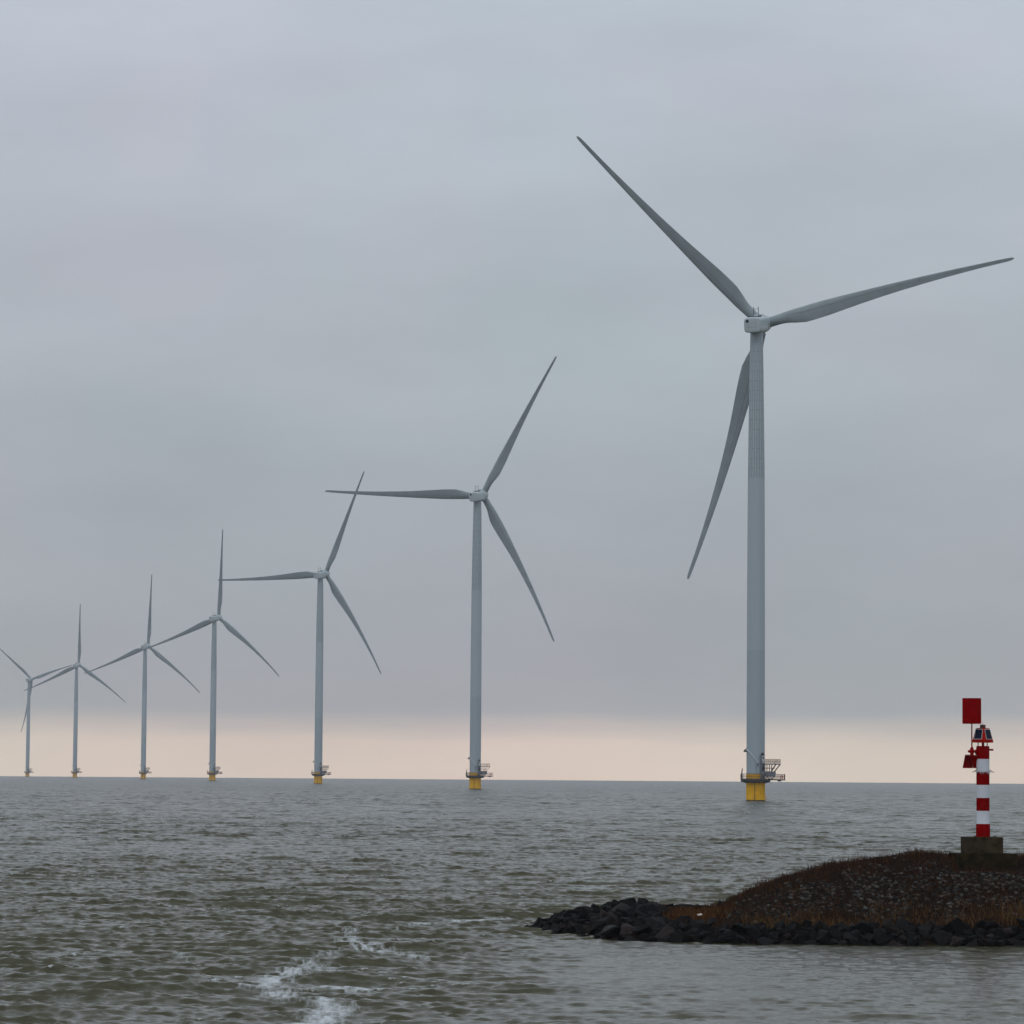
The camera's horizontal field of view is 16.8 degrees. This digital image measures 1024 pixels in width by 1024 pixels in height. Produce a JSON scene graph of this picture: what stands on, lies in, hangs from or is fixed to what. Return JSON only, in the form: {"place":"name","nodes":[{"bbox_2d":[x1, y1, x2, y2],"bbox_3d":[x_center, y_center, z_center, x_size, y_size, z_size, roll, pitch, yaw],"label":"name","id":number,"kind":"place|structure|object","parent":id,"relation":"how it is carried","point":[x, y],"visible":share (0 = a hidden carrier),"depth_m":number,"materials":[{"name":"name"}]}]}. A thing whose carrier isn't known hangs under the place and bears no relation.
{"place":"outdoors","nodes":[
{"label":"outdoors","id":0,"kind":"place"},
{"bbox_2d":[0,776,1023,1023],"bbox_3d":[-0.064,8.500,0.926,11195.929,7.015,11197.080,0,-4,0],"label":"water","id":1,"kind":"structure","parent":0,"point":[220,900],"depth_m":140.95,"materials":[{"name":"liquid"}]},
{"bbox_2d":[0,649,71,776],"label":"wind turbine","id":2,"kind":"object","parent":1,"relation":"in","point":[27,712],"visible":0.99,"depth_m":3406.22,"materials":[{"name":"paint"}]},
{"bbox_2d":[24,604,125,777],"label":"wind turbine","id":3,"kind":"object","parent":1,"relation":"in","point":[75,726],"visible":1,"depth_m":2947.12,"materials":[{"name":"paint"}]},
{"bbox_2d":[84,575,199,778],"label":"wind turbine","id":4,"kind":"object","parent":1,"relation":"in","point":[143,773],"visible":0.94,"depth_m":2501.90,"materials":[{"name":"paint"}]},
{"bbox_2d":[143,529,278,780],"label":"wind turbine","id":5,"kind":"object","parent":1,"relation":"in","point":[212,771],"visible":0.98,"depth_m":2035.60,"materials":[{"name":"paint"}]},
{"bbox_2d":[218,472,380,783],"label":"wind turbine","id":6,"kind":"object","parent":1,"relation":"in","point":[318,773],"visible":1,"depth_m":1582.55,"materials":[{"name":"paint"}]},
{"bbox_2d":[325,356,555,788],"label":"wind turbine","id":7,"kind":"object","parent":1,"relation":"in","point":[476,773],"visible":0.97,"depth_m":1127.54,"materials":[{"name":"paint"}]},
{"bbox_2d":[577,136,1013,800],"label":"wind turbine","id":8,"kind":"object","parent":1,"relation":"in","point":[749,396],"visible":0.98,"depth_m":692.31,"materials":[{"name":"white paint"}]},
{"bbox_2d":[0,0,1023,783],"label":"sky","id":9,"kind":"structure","parent":0,"point":[259,258],"materials":[{"name":"grey"}]},
{"bbox_2d":[689,905,715,909],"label":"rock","id":10,"kind":"object","parent":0,"point":[699,906],"visible":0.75,"depth_m":111.89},
{"bbox_2d":[530,844,1023,945],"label":"ground","id":11,"kind":"structure","parent":0,"point":[885,892],"depth_m":109.77,"materials":[{"name":"brown plant"}]},
{"bbox_2d":[533,917,544,926],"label":"rock","id":12,"kind":"object","parent":11,"relation":"on","point":[538,920],"visible":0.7,"depth_m":114.78,"materials":[{"name":"stone"}]},
{"bbox_2d":[549,925,559,933],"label":"rock","id":13,"kind":"object","parent":11,"relation":"on","point":[556,928],"visible":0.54,"depth_m":112.58,"materials":[{"name":"stone"}]},
{"bbox_2d":[569,922,575,932],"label":"rock","id":14,"kind":"object","parent":11,"relation":"on","point":[572,926],"visible":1,"depth_m":111.53,"materials":[{"name":"stone"}]},
{"bbox_2d":[568,913,579,916],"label":"rock","id":15,"kind":"object","parent":11,"relation":"on","point":[571,914],"visible":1,"depth_m":113.01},
{"bbox_2d":[575,923,584,933],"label":"rock","id":16,"kind":"object","parent":11,"relation":"on","point":[579,929],"visible":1,"depth_m":111.04,"materials":[{"name":"stone"}]},
{"bbox_2d":[577,909,593,919],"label":"rock","id":17,"kind":"object","parent":11,"relation":"on","point":[584,913],"visible":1,"depth_m":112.24,"materials":[{"name":"stone"}]},
{"bbox_2d":[583,925,591,933],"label":"rock","id":18,"kind":"object","parent":11,"relation":"on","point":[586,928],"visible":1,"depth_m":110.84,"materials":[{"name":"stone"}]},
{"bbox_2d":[590,916,600,923],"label":"rock","id":19,"kind":"object","parent":11,"relation":"on","point":[593,919],"visible":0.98,"depth_m":111.07,"materials":[{"name":"stone"}]},
{"bbox_2d":[594,933,600,938],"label":"rock","id":20,"kind":"object","parent":11,"relation":"on","point":[597,935],"visible":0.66,"depth_m":109.48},
{"bbox_2d":[590,917,605,932],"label":"rock","id":21,"kind":"object","parent":11,"relation":"on","point":[598,924],"visible":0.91,"depth_m":110.22,"materials":[{"name":"stone"}]},
{"bbox_2d":[596,905,607,913],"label":"rock","id":22,"kind":"object","parent":11,"relation":"on","point":[603,908],"visible":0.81,"depth_m":112.21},
{"bbox_2d":[600,925,617,935],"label":"rock","id":23,"kind":"object","parent":11,"relation":"on","point":[606,930],"visible":1,"depth_m":108.24,"materials":[{"name":"stone"}]},
{"bbox_2d":[605,913,618,925],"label":"rock","id":24,"kind":"object","parent":11,"relation":"on","point":[611,919],"visible":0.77,"depth_m":110.10,"materials":[{"name":"stone"}]},
{"bbox_2d":[605,927,620,936],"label":"rock","id":25,"kind":"object","parent":11,"relation":"on","point":[614,932],"visible":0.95,"depth_m":109.00,"materials":[{"name":"stone"}]},
{"bbox_2d":[608,899,618,905],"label":"rock","id":26,"kind":"object","parent":11,"relation":"on","point":[613,902],"visible":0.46,"depth_m":112.91,"materials":[{"name":"stone"}]},
{"bbox_2d":[609,903,628,911],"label":"rock","id":27,"kind":"object","parent":11,"relation":"on","point":[617,906],"visible":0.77,"depth_m":111.77,"materials":[{"name":"stone"}]},
{"bbox_2d":[618,934,626,940],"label":"rock","id":28,"kind":"object","parent":11,"relation":"on","point":[621,937],"visible":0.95,"depth_m":108.57,"materials":[{"name":"stone"}]},
{"bbox_2d":[620,917,629,922],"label":"rock","id":29,"kind":"object","parent":11,"relation":"on","point":[624,919],"visible":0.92,"depth_m":110.09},
{"bbox_2d":[616,906,634,914],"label":"rock","id":30,"kind":"object","parent":11,"relation":"on","point":[627,910],"visible":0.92,"depth_m":111.03,"materials":[{"name":"stone"}]},
{"bbox_2d":[620,923,634,935],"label":"rock","id":31,"kind":"object","parent":11,"relation":"on","point":[626,929],"visible":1,"depth_m":108.89,"materials":[{"name":"stone"}]},
{"bbox_2d":[619,897,636,905],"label":"rock","id":32,"kind":"object","parent":11,"relation":"on","point":[630,901],"visible":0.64,"depth_m":112.21,"materials":[{"name":"stone"}]},
{"bbox_2d":[624,935,636,940],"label":"rock","id":33,"kind":"object","parent":11,"relation":"on","point":[629,938],"visible":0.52,"depth_m":108.26,"materials":[{"name":"stone"}]},
{"bbox_2d":[634,904,644,912],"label":"rock","id":34,"kind":"object","parent":11,"relation":"on","point":[641,907],"visible":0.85,"depth_m":111.06,"materials":[{"name":"stone"}]},
{"bbox_2d":[632,924,650,934],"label":"rock","id":35,"kind":"object","parent":11,"relation":"on","point":[640,929],"visible":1,"depth_m":108.54,"materials":[{"name":"stone"}]},
{"bbox_2d":[637,898,649,904],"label":"rock","id":36,"kind":"object","parent":11,"relation":"on","point":[642,901],"visible":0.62,"depth_m":112.55,"materials":[{"name":"stone"}]},
{"bbox_2d":[639,933,650,940],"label":"rock","id":37,"kind":"object","parent":11,"relation":"on","point":[643,936],"visible":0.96,"depth_m":108.13,"materials":[{"name":"stone"}]},
{"bbox_2d":[645,903,656,910],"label":"rock","id":38,"kind":"object","parent":11,"relation":"on","point":[651,906],"visible":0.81,"depth_m":111.18,"materials":[{"name":"stone"}]},
{"bbox_2d":[645,936,656,941],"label":"rock","id":39,"kind":"object","parent":11,"relation":"on","point":[651,939],"visible":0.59,"depth_m":107.68,"materials":[{"name":"stone"}]},
{"bbox_2d":[646,917,665,930],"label":"rock","id":40,"kind":"object","parent":11,"relation":"on","point":[655,923],"visible":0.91,"depth_m":108.93,"materials":[{"name":"stone"}]},
{"bbox_2d":[657,936,668,941],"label":"rock","id":41,"kind":"object","parent":11,"relation":"on","point":[662,939],"visible":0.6,"depth_m":107.49,"materials":[{"name":"stone"}]},
{"bbox_2d":[655,924,674,937],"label":"rock","id":42,"kind":"object","parent":11,"relation":"on","point":[667,929],"visible":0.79,"depth_m":108.05,"materials":[{"name":"stone"}]},
{"bbox_2d":[656,905,674,914],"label":"rock","id":43,"kind":"object","parent":11,"relation":"on","point":[659,908],"visible":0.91,"depth_m":110.81,"materials":[{"name":"stone"}]},
{"bbox_2d":[666,931,684,942],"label":"rock","id":44,"kind":"object","parent":11,"relation":"on","point":[678,937],"visible":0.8,"depth_m":107.10,"materials":[{"name":"stone"}]},
{"bbox_2d":[671,917,687,924],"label":"rock","id":45,"kind":"object","parent":11,"relation":"on","point":[677,921],"visible":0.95,"depth_m":109.37,"materials":[{"name":"stone"}]},
{"bbox_2d":[684,934,698,941],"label":"rock","id":46,"kind":"object","parent":11,"relation":"on","point":[691,938],"visible":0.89,"depth_m":107.17,"materials":[{"name":"stone"}]},
{"bbox_2d":[687,920,704,929],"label":"rock","id":47,"kind":"object","parent":11,"relation":"on","point":[693,924],"visible":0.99,"depth_m":108.59,"materials":[{"name":"stone"}]},
{"bbox_2d":[702,936,715,943],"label":"rock","id":48,"kind":"object","parent":11,"relation":"on","point":[709,940],"visible":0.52,"depth_m":106.81,"materials":[{"name":"stone"}]},
{"bbox_2d":[707,918,715,925],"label":"rock","id":49,"kind":"object","parent":11,"relation":"on","point":[711,921],"visible":0.98,"depth_m":109.01,"materials":[{"name":"stone"}]},
{"bbox_2d":[715,936,727,942],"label":"rock","id":50,"kind":"object","parent":11,"relation":"on","point":[721,939],"visible":1,"depth_m":106.80,"materials":[{"name":"stone"}]},
{"bbox_2d":[724,929,733,935],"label":"rock","id":51,"kind":"object","parent":11,"relation":"on","point":[727,932],"visible":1,"depth_m":107.33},
{"bbox_2d":[726,938,736,942],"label":"rock","id":52,"kind":"object","parent":11,"relation":"on","point":[731,940],"visible":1,"depth_m":106.86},
{"bbox_2d":[730,922,745,930],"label":"rock","id":53,"kind":"object","parent":11,"relation":"on","point":[737,926],"visible":1,"depth_m":107.41,"materials":[{"name":"stone"}]},
{"bbox_2d":[735,934,745,942],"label":"rock","id":54,"kind":"object","parent":11,"relation":"on","point":[741,938],"visible":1,"depth_m":106.82,"materials":[{"name":"stone"}]},
{"bbox_2d":[746,924,762,939],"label":"rock","id":55,"kind":"object","parent":11,"relation":"on","point":[754,932],"visible":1,"depth_m":106.94,"materials":[{"name":"stone"}]},
{"bbox_2d":[755,937,773,944],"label":"rock","id":56,"kind":"object","parent":11,"relation":"on","point":[763,941],"visible":0.87,"depth_m":106.41,"materials":[{"name":"stone"}]},
{"bbox_2d":[774,920,784,927],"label":"rock","id":57,"kind":"object","parent":11,"relation":"on","point":[781,923],"visible":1,"depth_m":107.67,"materials":[{"name":"stone"}]},
{"bbox_2d":[541,901,1021,946],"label":"rubble","id":58,"kind":"object","parent":11,"relation":"on","point":[558,920],"visible":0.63,"depth_m":107.30,"materials":[{"name":"stone"}]},
{"bbox_2d":[873,932,891,945],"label":"rock","id":59,"kind":"object","parent":58,"relation":"on","point":[881,939],"visible":0.95,"depth_m":106.54,"materials":[{"name":"stone"}]},
{"bbox_2d":[776,928,786,936],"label":"rock","id":60,"kind":"object","parent":11,"relation":"on","point":[783,931],"visible":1,"depth_m":107.21,"materials":[{"name":"stone"}]},
{"bbox_2d":[785,923,796,929],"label":"rock","id":61,"kind":"object","parent":11,"relation":"on","point":[790,926],"visible":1,"depth_m":107.55,"materials":[{"name":"stone"}]},
{"bbox_2d":[791,920,799,927],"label":"rock","id":62,"kind":"object","parent":11,"relation":"on","point":[795,922],"visible":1,"depth_m":107.73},
{"bbox_2d":[791,934,804,944],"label":"rock","id":63,"kind":"object","parent":11,"relation":"on","point":[798,939],"visible":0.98,"depth_m":106.55,"materials":[{"name":"stone"}]},
{"bbox_2d":[799,931,809,940],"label":"rock","id":64,"kind":"object","parent":11,"relation":"on","point":[806,934],"visible":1,"depth_m":106.93,"materials":[{"name":"stone"}]},
{"bbox_2d":[800,920,811,928],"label":"rock","id":65,"kind":"object","parent":11,"relation":"on","point":[808,924],"visible":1,"depth_m":107.70,"materials":[{"name":"stone"}]},
{"bbox_2d":[803,939,820,944],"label":"rock","id":66,"kind":"object","parent":11,"relation":"on","point":[811,942],"visible":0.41,"depth_m":106.47,"materials":[{"name":"stone"}]},
{"bbox_2d":[812,920,829,931],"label":"rock","id":67,"kind":"object","parent":11,"relation":"on","point":[819,925],"visible":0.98,"depth_m":107.38,"materials":[{"name":"stone"}]},
{"bbox_2d":[816,935,829,944],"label":"rock","id":68,"kind":"object","parent":11,"relation":"on","point":[822,939],"visible":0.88,"depth_m":106.53,"materials":[{"name":"stone"}]},
{"bbox_2d":[817,929,828,935],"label":"rock","id":69,"kind":"object","parent":11,"relation":"on","point":[821,932],"visible":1,"depth_m":107.11,"materials":[{"name":"stone"}]},
{"bbox_2d":[827,928,840,940],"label":"rock","id":70,"kind":"object","parent":11,"relation":"on","point":[833,933],"visible":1,"depth_m":106.88,"materials":[{"name":"stone"}]},
{"bbox_2d":[830,938,837,943],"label":"rock","id":71,"kind":"object","parent":11,"relation":"on","point":[833,940],"visible":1,"depth_m":106.59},
{"bbox_2d":[834,921,846,926],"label":"rock","id":72,"kind":"object","parent":11,"relation":"on","point":[840,924],"visible":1,"depth_m":107.74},
{"bbox_2d":[837,940,846,944],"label":"rock","id":73,"kind":"object","parent":11,"relation":"on","point":[842,942],"visible":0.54,"depth_m":106.50,"materials":[{"name":"stone"}]},
{"bbox_2d":[841,925,849,931],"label":"rock","id":74,"kind":"object","parent":11,"relation":"on","point":[846,929],"visible":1,"depth_m":107.33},
{"bbox_2d":[843,932,857,944],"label":"rock","id":75,"kind":"object","parent":11,"relation":"on","point":[849,938],"visible":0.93,"depth_m":106.60,"materials":[{"name":"stone"}]},
{"bbox_2d":[851,930,859,936],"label":"rock","id":76,"kind":"object","parent":11,"relation":"on","point":[856,933],"visible":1,"depth_m":107.13,"materials":[{"name":"stone"}]},
{"bbox_2d":[858,934,866,941],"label":"rock","id":77,"kind":"object","parent":11,"relation":"on","point":[863,937],"visible":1,"depth_m":106.77,"materials":[{"name":"stone"}]},
{"bbox_2d":[854,920,875,932],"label":"rock","id":78,"kind":"object","parent":11,"relation":"on","point":[865,926],"visible":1,"depth_m":107.30,"materials":[{"name":"stone"}]},
{"bbox_2d":[860,941,871,945],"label":"rock","id":79,"kind":"object","parent":11,"relation":"on","point":[862,943],"visible":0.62,"depth_m":106.45,"materials":[{"name":"stone"}]},
{"bbox_2d":[867,933,873,941],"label":"rock","id":80,"kind":"object","parent":11,"relation":"on","point":[870,937],"visible":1,"depth_m":106.77,"materials":[{"name":"stone"}]},
{"bbox_2d":[723,857,1023,924],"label":"stone pitching","id":81,"kind":"object","parent":11,"relation":"on","point":[859,891],"visible":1,"depth_m":109.84,"materials":[{"name":"stone"}]},
{"bbox_2d":[881,919,898,933],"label":"rock","id":82,"kind":"object","parent":11,"relation":"on","point":[888,925],"visible":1,"depth_m":107.35,"materials":[{"name":"stone"}]},
{"bbox_2d":[887,940,902,945],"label":"rock","id":83,"kind":"object","parent":11,"relation":"on","point":[892,943],"visible":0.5,"depth_m":106.35,"materials":[{"name":"stone"}]},
{"bbox_2d":[896,919,908,929],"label":"rock","id":84,"kind":"object","parent":11,"relation":"on","point":[901,924],"visible":1,"depth_m":107.64,"materials":[{"name":"stone"}]},
{"bbox_2d":[903,925,916,932],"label":"rock","id":85,"kind":"object","parent":11,"relation":"on","point":[909,928],"visible":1,"depth_m":107.30,"materials":[{"name":"stone"}]},
{"bbox_2d":[907,937,915,945],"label":"rock","id":86,"kind":"object","parent":11,"relation":"on","point":[912,940],"visible":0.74,"depth_m":106.51,"materials":[{"name":"stone"}]},
{"bbox_2d":[918,924,932,935],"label":"rock","id":87,"kind":"object","parent":11,"relation":"on","point":[925,929],"visible":1,"depth_m":107.18,"materials":[{"name":"stone"}]},
{"bbox_2d":[926,920,935,927],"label":"rock","id":88,"kind":"object","parent":11,"relation":"on","point":[932,923],"visible":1,"depth_m":107.58,"materials":[{"name":"stone"}]},
{"bbox_2d":[929,931,949,945],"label":"rock","id":89,"kind":"object","parent":11,"relation":"on","point":[940,938],"visible":0.98,"depth_m":106.61,"materials":[{"name":"stone"}]},
{"bbox_2d":[941,918,966,933],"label":"rock","id":90,"kind":"object","parent":11,"relation":"on","point":[956,925],"visible":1,"depth_m":107.28,"materials":[{"name":"stone"}]},
{"bbox_2d":[950,936,963,945],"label":"rock","id":91,"kind":"object","parent":11,"relation":"on","point":[956,941],"visible":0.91,"depth_m":106.48,"materials":[{"name":"stone"}]},
{"bbox_2d":[965,940,977,946],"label":"rock","id":92,"kind":"object","parent":11,"relation":"on","point":[973,943],"visible":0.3,"depth_m":106.18,"materials":[{"name":"stone"}]},
{"bbox_2d":[973,920,986,928],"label":"rock","id":93,"kind":"object","parent":11,"relation":"on","point":[980,924],"visible":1,"depth_m":107.54,"materials":[{"name":"stone"}]},
{"bbox_2d":[975,938,984,945],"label":"rock","id":94,"kind":"object","parent":11,"relation":"on","point":[980,942],"visible":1,"depth_m":106.43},
{"bbox_2d":[961,836,1002,853],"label":"concrete plinth","id":95,"kind":"structure","parent":11,"relation":"on","point":[975,844],"depth_m":112.00,"materials":[{"name":"concrete"}]},
{"bbox_2d":[962,698,994,836],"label":"beacon","id":96,"kind":"object","parent":95,"relation":"on","point":[971,715],"visible":1,"depth_m":112.53,"materials":[{"name":"paint"}]},
{"bbox_2d":[950,852,1017,868],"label":"concrete slab","id":97,"kind":"structure","parent":11,"relation":"on","point":[989,860],"depth_m":111.85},
{"bbox_2d":[985,933,993,938],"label":"rock","id":98,"kind":"object","parent":11,"relation":"on","point":[990,935],"visible":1,"depth_m":106.83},
{"bbox_2d":[985,939,994,945],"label":"rock","id":99,"kind":"object","parent":11,"relation":"on","point":[989,942],"visible":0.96,"depth_m":106.37,"materials":[{"name":"stone"}]},
{"bbox_2d":[985,921,997,928],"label":"rock","id":100,"kind":"object","parent":11,"relation":"on","point":[991,924],"visible":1,"depth_m":107.49,"materials":[{"name":"stone"}]},
{"bbox_2d":[996,940,1004,945],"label":"rock","id":101,"kind":"object","parent":11,"relation":"on","point":[1000,942],"visible":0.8,"depth_m":106.27,"materials":[{"name":"stone"}]},
{"bbox_2d":[995,928,1009,938],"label":"rock","id":102,"kind":"object","parent":11,"relation":"on","point":[1000,932],"visible":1,"depth_m":106.91,"materials":[{"name":"stone"}]},
{"bbox_2d":[1003,928,1012,935],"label":"rock","id":103,"kind":"object","parent":11,"relation":"on","point":[1010,930],"visible":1,"depth_m":107.18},
{"bbox_2d":[1006,925,1018,930],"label":"rock","id":104,"kind":"object","parent":11,"relation":"on","point":[1013,928],"visible":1,"depth_m":107.45,"materials":[{"name":"stone"}]},
{"bbox_2d":[1010,929,1021,936],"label":"rock","id":105,"kind":"object","parent":11,"relation":"on","point":[1016,932],"visible":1,"depth_m":107.01,"materials":[{"name":"stone"}]},
{"bbox_2d":[1013,940,1023,945],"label":"rock","id":106,"kind":"object","parent":11,"relation":"on","point":[1018,943],"visible":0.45,"depth_m":106.27,"materials":[{"name":"stone"}]},
{"bbox_2d":[1016,918,1023,927],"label":"rock","id":107,"kind":"object","parent":11,"relation":"on","point":[1021,922],"visible":1,"depth_m":107.57,"materials":[{"name":"stone"}]}
]}

